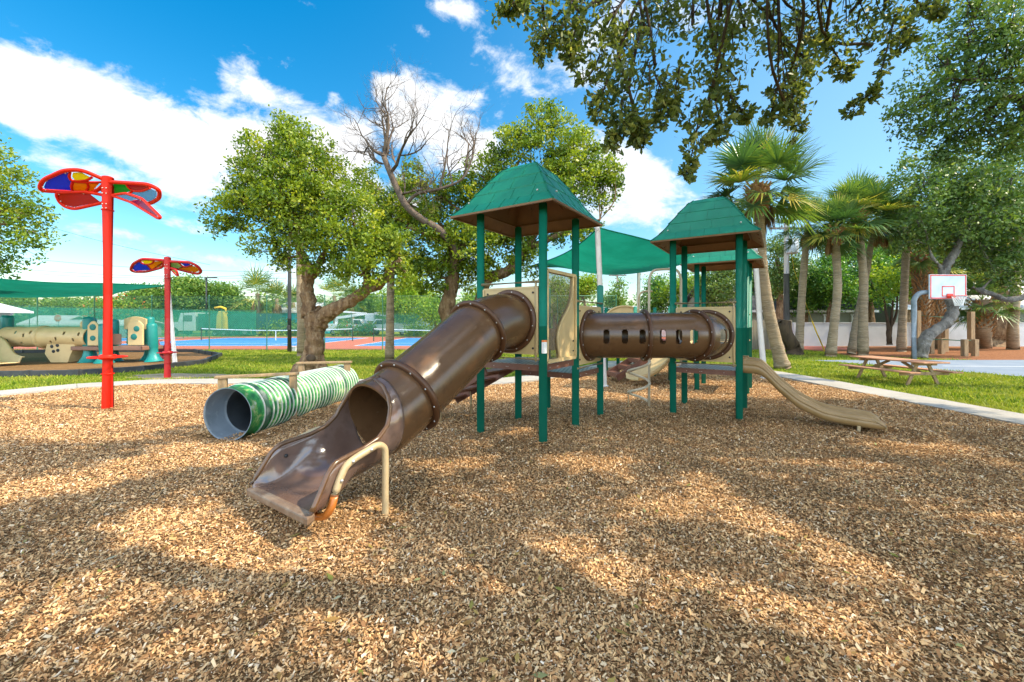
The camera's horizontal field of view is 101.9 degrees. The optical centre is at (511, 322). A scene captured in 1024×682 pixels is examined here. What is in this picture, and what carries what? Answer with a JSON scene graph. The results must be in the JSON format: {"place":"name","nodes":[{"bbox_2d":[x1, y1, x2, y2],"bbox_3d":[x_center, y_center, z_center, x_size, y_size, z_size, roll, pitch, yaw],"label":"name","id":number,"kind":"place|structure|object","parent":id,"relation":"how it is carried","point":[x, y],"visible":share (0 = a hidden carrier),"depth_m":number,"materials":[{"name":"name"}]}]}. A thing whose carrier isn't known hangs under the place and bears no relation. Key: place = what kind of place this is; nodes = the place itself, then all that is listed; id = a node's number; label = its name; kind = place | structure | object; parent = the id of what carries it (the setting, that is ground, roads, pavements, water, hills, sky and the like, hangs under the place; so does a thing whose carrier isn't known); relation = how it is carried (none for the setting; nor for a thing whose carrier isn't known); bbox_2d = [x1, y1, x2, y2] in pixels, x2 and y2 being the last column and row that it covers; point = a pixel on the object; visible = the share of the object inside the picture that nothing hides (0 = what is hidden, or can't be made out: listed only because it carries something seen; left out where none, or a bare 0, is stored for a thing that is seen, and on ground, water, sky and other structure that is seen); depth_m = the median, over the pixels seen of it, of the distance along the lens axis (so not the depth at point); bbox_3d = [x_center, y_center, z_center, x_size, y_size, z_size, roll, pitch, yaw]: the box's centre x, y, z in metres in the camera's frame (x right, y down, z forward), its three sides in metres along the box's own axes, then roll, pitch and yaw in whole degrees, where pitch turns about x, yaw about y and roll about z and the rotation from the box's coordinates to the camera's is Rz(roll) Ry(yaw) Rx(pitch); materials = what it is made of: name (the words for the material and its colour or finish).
{"place":"outdoors","nodes":[
{"label":"outdoors","id":0,"kind":"place"},
{"bbox_2d":[0,352,212,370],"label":"toddler mulch ground","id":1,"kind":"structure","parent":0,"point":[34,361],"depth_m":16.72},
{"bbox_2d":[0,131,69,279],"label":"leafy tree","id":2,"kind":"object","parent":1,"relation":"on","point":[27,212],"visible":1,"depth_m":16.03,"materials":[{"name":"green plant"}]},
{"bbox_2d":[0,315,163,363],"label":"toddler playset","id":3,"kind":"object","parent":1,"relation":"on","point":[82,342],"visible":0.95,"depth_m":17.00,"materials":[{"name":"beige plastic"}]},
{"bbox_2d":[170,298,177,362],"bbox_3d":[-13.680,0.024,16.685,0.489,3.368,0.234,0,0,-8],"label":"sail post","id":4,"kind":"object","parent":1,"relation":"on","point":[173,347],"visible":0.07,"depth_m":16.68,"materials":[{"name":"white metal"}]},
{"bbox_2d":[0,278,163,297],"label":"shade sail","id":5,"kind":"object","parent":4,"relation":"attached to","point":[11,288],"visible":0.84,"depth_m":16.46,"materials":[{"name":"green fabric"}]},
{"bbox_2d":[126,373,234,378],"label":"dirt ground","id":6,"kind":"structure","parent":0,"point":[173,375],"depth_m":13.03,"materials":[{"name":"brown soil"}]},
{"bbox_2d":[129,257,201,377],"bbox_3d":[-10.588,-0.138,12.599,2.170,3.695,0.631,0,0,0],"label":"wing sculpture","id":7,"kind":"object","parent":6,"relation":"on","point":[168,264],"visible":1,"depth_m":12.54,"materials":[{"name":"red metal"}]},
{"bbox_2d":[13,337,870,349],"bbox_3d":[-12.000,1.664,36.500,68.000,0.012,22.200,0,0,0],"label":"tennis court","id":8,"kind":"object","parent":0,"point":[229,343],"visible":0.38,"depth_m":32.50,"materials":[{"name":"blue paint"}]},
{"bbox_2d":[0,303,33,316],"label":"pavilion","id":9,"kind":"structure","parent":8,"relation":"on","point":[4,310],"depth_m":31.53,"materials":[{"name":"white paint"}]},
{"bbox_2d":[2,305,255,339],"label":"chain link fence","id":10,"kind":"object","parent":8,"relation":"on","point":[196,316],"visible":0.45,"depth_m":41.11,"materials":[{"name":"green metal"}]},
{"bbox_2d":[201,327,352,340],"bbox_3d":[-21.400,1.070,37.600,14.545,1.200,0.095,0,0,5],"label":"tennis net","id":11,"kind":"object","parent":8,"relation":"on","point":[347,336],"visible":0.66,"depth_m":37.69,"materials":[{"name":"white fabric"}]},
{"bbox_2d":[413,292,459,329],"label":"broad tree","id":12,"kind":"object","parent":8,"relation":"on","point":[433,307],"visible":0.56,"depth_m":44.82,"materials":[{"name":"green plant"}]},
{"bbox_2d":[538,275,581,327],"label":"broad tree","id":13,"kind":"object","parent":8,"relation":"on","point":[557,283],"visible":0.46,"depth_m":42.95,"materials":[{"name":"green plant"}]},
{"bbox_2d":[560,272,596,305],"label":"broad tree","id":14,"kind":"object","parent":8,"relation":"on","point":[587,284],"visible":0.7,"depth_m":39.64,"materials":[{"name":"green plant"}]},
{"bbox_2d":[603,276,633,310],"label":"broad tree","id":15,"kind":"object","parent":8,"relation":"on","point":[620,299],"visible":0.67,"depth_m":45.47,"materials":[{"name":"green plant"}]},
{"bbox_2d":[631,272,679,312],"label":"broad tree","id":16,"kind":"object","parent":8,"relation":"on","point":[659,305],"visible":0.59,"depth_m":41.44,"materials":[{"name":"green plant"}]},
{"bbox_2d":[654,271,700,307],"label":"broad tree","id":17,"kind":"object","parent":8,"relation":"on","point":[665,290],"visible":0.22,"depth_m":39.54,"materials":[{"name":"green plant"}]},
{"bbox_2d":[720,319,791,349],"bbox_3d":[15.081,0.765,25.473,6.714,1.890,0.081,0,0,-25],"label":"board fence","id":18,"kind":"object","parent":8,"relation":"on","point":[755,344],"visible":0.09,"depth_m":25.32,"materials":[{"name":"white"}]},
{"bbox_2d":[770,223,802,319],"bbox_3d":[17.762,-2.425,26.488,2.200,8.250,1.130,0,0,0],"label":"utility pole","id":19,"kind":"object","parent":8,"relation":"on","point":[786,303],"visible":0.44,"depth_m":26.80,"materials":[{"name":"grey metal"}]},
{"bbox_2d":[0,363,1023,681],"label":"mulch ground","id":20,"kind":"structure","parent":0,"point":[496,563],"depth_m":3.03,"materials":[{"name":"brown wood"}]},
{"bbox_2d":[37,168,161,408],"bbox_3d":[-7.378,-0.572,7.850,2.978,4.565,0.915,0,0,12],"label":"wing sculpture","id":21,"kind":"object","parent":20,"relation":"on","point":[79,191],"visible":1,"depth_m":7.92,"materials":[{"name":"red metal"}]},
{"bbox_2d":[214,372,298,421],"bbox_3d":[-4.035,1.288,6.613,1.152,0.923,0.150,0,0,-27],"label":"tunnel guard","id":22,"kind":"object","parent":20,"relation":"on","point":[222,381],"visible":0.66,"depth_m":6.58,"materials":[{"name":"brown wood"}]},
{"bbox_2d":[203,365,358,440],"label":"corrugated tunnel","id":23,"kind":"structure","parent":20,"relation":"on","point":[250,407],"depth_m":6.42,"materials":[{"name":"green plastic"}]},
{"bbox_2d":[296,361,351,371],"bbox_3d":[-3.865,1.281,8.559,1.054,0.938,0.150,0,0,-13],"label":"tunnel guard","id":24,"kind":"object","parent":20,"relation":"on","point":[301,366],"visible":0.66,"depth_m":8.50,"materials":[{"name":"brown wood"}]},
{"bbox_2d":[0,388,1023,681],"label":"fallen leaves","id":25,"kind":"object","parent":20,"relation":"on","point":[540,674],"visible":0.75,"depth_m":2.62,"materials":[{"name":"brown plant"}]},
{"bbox_2d":[247,161,887,525],"bbox_3d":[1.113,-0.322,6.346,8.414,4.046,4.155,0,0,-24],"label":"play structure","id":26,"kind":"object","parent":20,"relation":"on","point":[387,409],"visible":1,"depth_m":5.93,"materials":[{"name":"brown metal"}]},
{"bbox_2d":[595,227,607,386],"bbox_3d":[2.311,-0.418,10.687,0.350,4.243,0.212,0,0,-12],"label":"sail post","id":27,"kind":"object","parent":20,"relation":"on","point":[598,255],"visible":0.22,"depth_m":10.66,"materials":[{"name":"white metal"}]},
{"bbox_2d":[604,249,764,393],"bbox_3d":[4.367,-0.247,11.308,4.342,3.895,2.724,0,0,34],"label":"play structure","id":28,"kind":"object","parent":20,"relation":"on","point":[702,263],"visible":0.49,"depth_m":10.59,"materials":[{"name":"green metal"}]},
{"bbox_2d":[753,248,765,377],"bbox_3d":[7.290,-0.267,12.185,0.489,3.946,0.234,0,0,-8],"label":"sail post","id":29,"kind":"object","parent":20,"relation":"on","point":[761,343],"visible":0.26,"depth_m":12.18,"materials":[{"name":"white metal"}]},
{"bbox_2d":[526,227,690,274],"bbox_3d":[4.159,-2.201,15.321,5.851,0.773,8.309,0,0,-13],"label":"shade sail","id":30,"kind":"object","parent":29,"relation":"attached to","point":[622,253],"visible":0.64,"depth_m":13.05,"materials":[{"name":"green fabric"}]},
{"bbox_2d":[0,361,1023,424],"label":"path","id":31,"kind":"structure","parent":0,"point":[996,414],"depth_m":10.12,"materials":[{"name":"concrete"}]},
{"bbox_2d":[0,325,1023,413],"bbox_3d":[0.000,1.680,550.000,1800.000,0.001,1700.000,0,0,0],"label":"lawn","id":32,"kind":"structure","parent":0,"point":[378,335],"depth_m":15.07,"materials":[{"name":"plant"}]},
{"bbox_2d":[0,297,51,306],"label":"broad tree","id":33,"kind":"object","parent":32,"relation":"on","point":[26,301],"visible":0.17,"depth_m":61.28,"materials":[{"name":"green plant"}]},
{"bbox_2d":[34,297,87,307],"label":"broad tree","id":34,"kind":"object","parent":32,"relation":"on","point":[59,303],"visible":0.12,"depth_m":64.90,"materials":[{"name":"green plant"}]},
{"bbox_2d":[0,349,221,376],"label":"timber border","id":35,"kind":"object","parent":32,"relation":"on","point":[217,355],"visible":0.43,"depth_m":13.99,"materials":[{"name":"black wood"}]},
{"bbox_2d":[74,292,159,309],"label":"shrub","id":36,"kind":"object","parent":32,"relation":"on","point":[116,304],"visible":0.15,"depth_m":51.16,"materials":[{"name":"green plant"}]},
{"bbox_2d":[118,282,176,309],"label":"broad tree","id":37,"kind":"object","parent":32,"relation":"on","point":[145,293],"visible":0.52,"depth_m":54.34,"materials":[{"name":"green plant"}]},
{"bbox_2d":[149,272,218,310],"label":"broad tree","id":38,"kind":"object","parent":32,"relation":"on","point":[185,286],"visible":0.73,"depth_m":56.72,"materials":[{"name":"green plant"}]},
{"bbox_2d":[190,279,250,310],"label":"broad tree","id":39,"kind":"object","parent":32,"relation":"on","point":[224,288],"visible":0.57,"depth_m":58.91,"materials":[{"name":"green plant"}]},
{"bbox_2d":[211,297,256,312],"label":"broad tree","id":40,"kind":"object","parent":32,"relation":"on","point":[242,308],"visible":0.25,"depth_m":60.47,"materials":[{"name":"green plant"}]},
{"bbox_2d":[228,262,284,313],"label":"palm tree","id":41,"kind":"object","parent":32,"relation":"on","point":[254,280],"visible":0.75,"depth_m":53.34,"materials":[{"name":"green plant"}]},
{"bbox_2d":[245,314,282,335],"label":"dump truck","id":42,"kind":"object","parent":32,"relation":"on","point":[278,317],"visible":0.08,"depth_m":50.30,"materials":[{"name":"teal"}]},
{"bbox_2d":[256,314,286,335],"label":"shrub","id":43,"kind":"object","parent":32,"relation":"on","point":[274,328],"visible":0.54,"depth_m":50.84,"materials":[{"name":"green plant"}]},
{"bbox_2d":[256,276,295,333],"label":"palm tree","id":44,"kind":"object","parent":32,"relation":"on","point":[278,288],"visible":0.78,"depth_m":53.56,"materials":[{"name":"green plant"}]},
{"bbox_2d":[279,316,296,334],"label":"shrub","id":45,"kind":"object","parent":32,"relation":"on","point":[286,319],"visible":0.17,"depth_m":54.61,"materials":[{"name":"green plant"}]},
{"bbox_2d":[280,283,296,313],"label":"palm tree","id":46,"kind":"object","parent":32,"relation":"on","point":[293,295],"visible":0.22,"depth_m":57.32,"materials":[{"name":"green plant"}]},
{"bbox_2d":[287,233,291,351],"bbox_3d":[-12.551,-2.220,23.410,0.900,7.840,0.500,0,0,0],"label":"light pole","id":47,"kind":"object","parent":32,"relation":"on","point":[289,336],"visible":0.45,"depth_m":23.36,"materials":[{"name":"black metal"}]},
{"bbox_2d":[272,302,332,332],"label":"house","id":48,"kind":"structure","parent":32,"relation":"on","point":[284,311],"depth_m":57.00,"materials":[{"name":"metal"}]},
{"bbox_2d":[294,187,314,355],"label":"palm tree","id":49,"kind":"object","parent":32,"relation":"on","point":[301,335],"visible":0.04,"depth_m":19.87,"materials":[{"name":"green plant"}]},
{"bbox_2d":[0,295,616,349],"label":"chain link fence","id":50,"kind":"object","parent":32,"relation":"on","point":[152,297],"visible":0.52,"depth_m":24.93,"materials":[{"name":"green metal"}]},
{"bbox_2d":[193,104,426,371],"bbox_3d":[-6.275,-2.346,12.752,7.282,8.652,3.171,0,0,18],"label":"gnarled tree","id":51,"kind":"object","parent":32,"relation":"on","point":[268,195],"visible":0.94,"depth_m":12.47,"materials":[{"name":"green plant"}]},
{"bbox_2d":[14,289,636,326],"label":"treeline","id":52,"kind":"object","parent":32,"relation":"on","point":[260,292],"depth_m":97.07,"materials":[{"name":"green plant"}]},
{"bbox_2d":[314,273,353,334],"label":"palm tree","id":53,"kind":"object","parent":32,"relation":"on","point":[330,285],"visible":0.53,"depth_m":55.37,"materials":[{"name":"green plant"}]},
{"bbox_2d":[331,318,356,335],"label":"shrub","id":54,"kind":"object","parent":32,"relation":"on","point":[344,333],"visible":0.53,"depth_m":50.51,"materials":[{"name":"green plant"}]},
{"bbox_2d":[326,311,368,334],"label":"bucket truck","id":55,"kind":"object","parent":32,"relation":"on","point":[355,321],"visible":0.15,"depth_m":52.55,"materials":[{"name":"white paint"}]},
{"bbox_2d":[337,283,368,320],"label":"palm tree","id":56,"kind":"object","parent":32,"relation":"on","point":[351,291],"visible":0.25,"depth_m":59.57,"materials":[{"name":"green plant"}]},
{"bbox_2d":[341,291,385,323],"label":"broad tree","id":57,"kind":"object","parent":32,"relation":"on","point":[367,302],"visible":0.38,"depth_m":64.61,"materials":[{"name":"green plant"}]},
{"bbox_2d":[353,321,378,335],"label":"shrub","id":58,"kind":"object","parent":32,"relation":"on","point":[361,330],"visible":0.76,"depth_m":50.47,"materials":[{"name":"green plant"}]},
{"bbox_2d":[369,312,414,334],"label":"bucket truck","id":59,"kind":"object","parent":32,"relation":"on","point":[372,318],"visible":0.33,"depth_m":51.65,"materials":[{"name":"white paint"}]},
{"bbox_2d":[369,284,438,334],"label":"broad tree","id":60,"kind":"object","parent":32,"relation":"on","point":[406,294],"visible":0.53,"depth_m":50.34,"materials":[{"name":"green plant"}]},
{"bbox_2d":[257,313,552,336],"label":"chain link fence","id":61,"kind":"object","parent":32,"relation":"on","point":[343,324],"visible":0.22,"depth_m":47.95,"materials":[{"name":"green metal"}]},
{"bbox_2d":[383,174,428,359],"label":"palm tree","id":62,"kind":"object","parent":32,"relation":"on","point":[389,345],"visible":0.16,"depth_m":17.49,"materials":[{"name":"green plant"}]},
{"bbox_2d":[403,321,431,336],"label":"shrub","id":63,"kind":"object","parent":32,"relation":"on","point":[412,333],"visible":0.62,"depth_m":49.29,"materials":[{"name":"green plant"}]},
{"bbox_2d":[459,284,476,300],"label":"broad tree","id":64,"kind":"object","parent":32,"relation":"on","point":[468,296],"visible":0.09,"depth_m":47.33,"materials":[{"name":"green plant"}]},
{"bbox_2d":[321,46,627,321],"bbox_3d":[-1.415,-4.252,16.091,12.172,12.064,6.064,0,0,0],"label":"leafy tree","id":65,"kind":"object","parent":32,"relation":"on","point":[424,217],"visible":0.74,"depth_m":16.53,"materials":[{"name":"green plant"}]},
{"bbox_2d":[637,273,640,309],"bbox_3d":[6.062,-0.499,19.994,0.255,4.401,0.227,0,0,27],"label":"sail post","id":66,"kind":"object","parent":32,"relation":"on","point":[638,281],"depth_m":19.97,"materials":[{"name":"white metal"}]},
{"bbox_2d":[687,270,735,306],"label":"broad tree","id":67,"kind":"object","parent":32,"relation":"on","point":[718,284],"visible":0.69,"depth_m":33.27,"materials":[{"name":"green plant"}]},
{"bbox_2d":[484,0,955,184],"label":"overhanging oak","id":68,"kind":"object","parent":32,"relation":"on","point":[634,126],"visible":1,"depth_m":5.03,"materials":[{"name":"green plant"}]},
{"bbox_2d":[696,115,835,368],"bbox_3d":[8.892,-2.846,14.919,4.921,9.134,5.010,0,0,0],"label":"palm tree","id":69,"kind":"object","parent":32,"relation":"on","point":[759,153],"visible":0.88,"depth_m":14.47,"materials":[{"name":"green plant"}]},
{"bbox_2d":[687,287,878,340],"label":"house","id":70,"kind":"structure","parent":32,"relation":"on","point":[817,317],"depth_m":33.00,"materials":[{"name":"grey"}]},
{"bbox_2d":[777,319,803,354],"bbox_3d":[14.339,0.823,21.398,1.305,1.975,0.819,0,0,0],"label":"tree stump","id":71,"kind":"object","parent":32,"relation":"on","point":[790,341],"visible":0.84,"depth_m":21.21,"materials":[{"name":"brown wood"}]},
{"bbox_2d":[783,259,828,322],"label":"broad tree","id":72,"kind":"object","parent":32,"relation":"on","point":[808,304],"visible":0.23,"depth_m":32.13,"materials":[{"name":"green plant"}]},
{"bbox_2d":[787,227,824,351],"bbox_3d":[16.436,-2.028,22.905,2.198,7.406,0.675,0,0,0],"label":"guy wire","id":73,"kind":"object","parent":32,"relation":"on","point":[810,316],"visible":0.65,"depth_m":22.86,"materials":[{"name":"yellow paint"}]},
{"bbox_2d":[767,188,846,351],"bbox_3d":[15.562,-2.720,22.038,3.864,8.891,3.956,0,0,0],"label":"palm tree","id":74,"kind":"object","parent":32,"relation":"on","point":[800,322],"visible":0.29,"depth_m":21.89,"materials":[{"name":"green plant"}]},
{"bbox_2d":[790,251,872,322],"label":"broad tree","id":75,"kind":"object","parent":32,"relation":"on","point":[824,274],"visible":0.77,"depth_m":30.49,"materials":[{"name":"green plant"}]},
{"bbox_2d":[788,190,890,356],"bbox_3d":[15.396,-2.306,19.930,3.693,7.974,4.125,0,0,-36],"label":"palm tree","id":76,"kind":"object","parent":32,"relation":"on","point":[833,209],"visible":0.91,"depth_m":19.84,"materials":[{"name":"green plant"}]},
{"bbox_2d":[813,219,879,270],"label":"broad tree","id":77,"kind":"object","parent":32,"relation":"on","point":[845,250],"visible":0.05,"depth_m":35.55,"materials":[{"name":"green plant"}]},
{"bbox_2d":[842,243,912,322],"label":"broad tree","id":78,"kind":"object","parent":32,"relation":"on","point":[871,309],"visible":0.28,"depth_m":31.08,"materials":[{"name":"green plant"}]},
{"bbox_2d":[838,356,963,385],"bbox_3d":[10.860,1.365,11.750,1.492,0.665,2.150,0,0,-4],"label":"picnic table","id":79,"kind":"object","parent":32,"relation":"on","point":[882,367],"visible":0.95,"depth_m":11.31,"materials":[{"name":"brown wood"}]},
{"bbox_2d":[811,346,1023,359],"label":"pine straw ground","id":80,"kind":"structure","parent":32,"relation":"on","point":[998,353],"depth_m":22.20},
{"bbox_2d":[807,164,921,355],"bbox_3d":[17.071,-3.046,20.478,4.664,9.411,4.897,0,0,0],"label":"palm tree","id":81,"kind":"object","parent":80,"relation":"on","point":[869,188],"visible":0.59,"depth_m":20.04,"materials":[{"name":"green plant"}]},
{"bbox_2d":[844,186,918,353],"bbox_3d":[19.235,-2.668,21.746,3.913,8.716,4.056,0,0,0],"label":"palm tree","id":82,"kind":"object","parent":80,"relation":"on","point":[852,347],"visible":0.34,"depth_m":21.65,"materials":[{"name":"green plant"}]},
{"bbox_2d":[849,248,936,344],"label":"young tree","id":83,"kind":"object","parent":80,"relation":"on","point":[893,277],"visible":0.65,"depth_m":26.93,"materials":[{"name":"green plant"}]},
{"bbox_2d":[792,323,1023,345],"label":"white wall","id":84,"kind":"structure","parent":80,"relation":"on","point":[877,334],"depth_m":28.92,"materials":[{"name":"white paint"}]},
{"bbox_2d":[876,199,948,351],"bbox_3d":[22.355,-2.874,23.535,3.614,9.106,3.825,0,0,0],"label":"palm tree","id":85,"kind":"object","parent":80,"relation":"on","point":[901,342],"visible":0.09,"depth_m":23.38,"materials":[{"name":"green plant"}]},
{"bbox_2d":[877,226,962,332],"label":"palm tree","id":86,"kind":"object","parent":80,"relation":"on","point":[921,270],"visible":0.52,"depth_m":23.73,"materials":[{"name":"green plant"}]},
{"bbox_2d":[900,244,975,348],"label":"palm tree","id":87,"kind":"object","parent":80,"relation":"on","point":[940,307],"visible":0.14,"depth_m":25.21,"materials":[{"name":"green plant"}]},
{"bbox_2d":[917,311,974,352],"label":"pull up bars","id":88,"kind":"object","parent":80,"relation":"on","point":[970,322],"visible":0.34,"depth_m":22.67,"materials":[{"name":"brown wood"}]},
{"bbox_2d":[874,134,1023,357],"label":"oak tree","id":89,"kind":"object","parent":80,"relation":"on","point":[970,186],"visible":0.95,"depth_m":19.18,"materials":[{"name":"green plant"}]},
{"bbox_2d":[929,338,978,355],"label":"parallel bars","id":90,"kind":"object","parent":80,"relation":"on","point":[964,347],"visible":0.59,"depth_m":20.48,"materials":[{"name":"brown wood"}]},
{"bbox_2d":[950,267,1023,348],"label":"palm tree","id":91,"kind":"object","parent":80,"relation":"on","point":[985,311],"visible":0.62,"depth_m":25.16,"materials":[{"name":"green plant"}]},
{"bbox_2d":[992,313,1007,346],"bbox_3d":[33.530,0.546,28.531,1.594,2.396,1.462,0,0,0],"label":"tree stump","id":92,"kind":"object","parent":80,"relation":"on","point":[999,339],"visible":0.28,"depth_m":28.24,"materials":[{"name":"brown plant"}]},
{"bbox_2d":[979,193,1023,349],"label":"palm tree","id":93,"kind":"object","parent":80,"relation":"on","point":[1012,338],"visible":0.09,"depth_m":24.89,"materials":[{"name":"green plant"}]},
{"bbox_2d":[879,223,958,322],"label":"broad tree","id":94,"kind":"object","parent":32,"relation":"on","point":[909,314],"visible":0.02,"depth_m":33.62,"materials":[{"name":"green plant"}]},
{"bbox_2d":[815,360,1023,376],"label":"basketball court","id":95,"kind":"object","parent":32,"relation":"on","point":[1011,367],"visible":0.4,"depth_m":16.00,"materials":[{"name":"white paint"}]},
{"bbox_2d":[911,274,966,358],"bbox_3d":[18.905,-0.208,18.296,2.208,3.815,0.914,0,0,19],"label":"basketball hoop","id":96,"kind":"object","parent":32,"relation":"on","point":[953,287],"visible":1,"depth_m":18.33,"materials":[{"name":"metal"}]},
{"bbox_2d":[872,286,1023,322],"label":"house","id":97,"kind":"structure","parent":32,"relation":"on","point":[879,317],"depth_m":34.26,"materials":[{"name":"grey"}]},
{"bbox_2d":[878,0,1023,177],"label":"oak tree","id":98,"kind":"object","parent":32,"relation":"on","point":[1005,35],"visible":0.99,"depth_m":11.12,"materials":[{"name":"green plant"}]},
{"bbox_2d":[924,197,997,322],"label":"broad tree","id":99,"kind":"object","parent":32,"relation":"on","point":[960,268],"visible":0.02,"depth_m":32.76,"materials":[{"name":"green plant"}]},
{"bbox_2d":[960,166,1023,316],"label":"broad tree","id":100,"kind":"object","parent":32,"relation":"on","point":[1007,293],"visible":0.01,"depth_m":32.60,"materials":[{"name":"green plant"}]},
{"bbox_2d":[0,0,1023,320],"label":"sky","id":101,"kind":"structure","parent":0,"point":[155,92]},
{"bbox_2d":[752,229,821,320],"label":"broad tree","id":102,"kind":"object","parent":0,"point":[776,269],"visible":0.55,"depth_m":30.64,"materials":[{"name":"green plant"}]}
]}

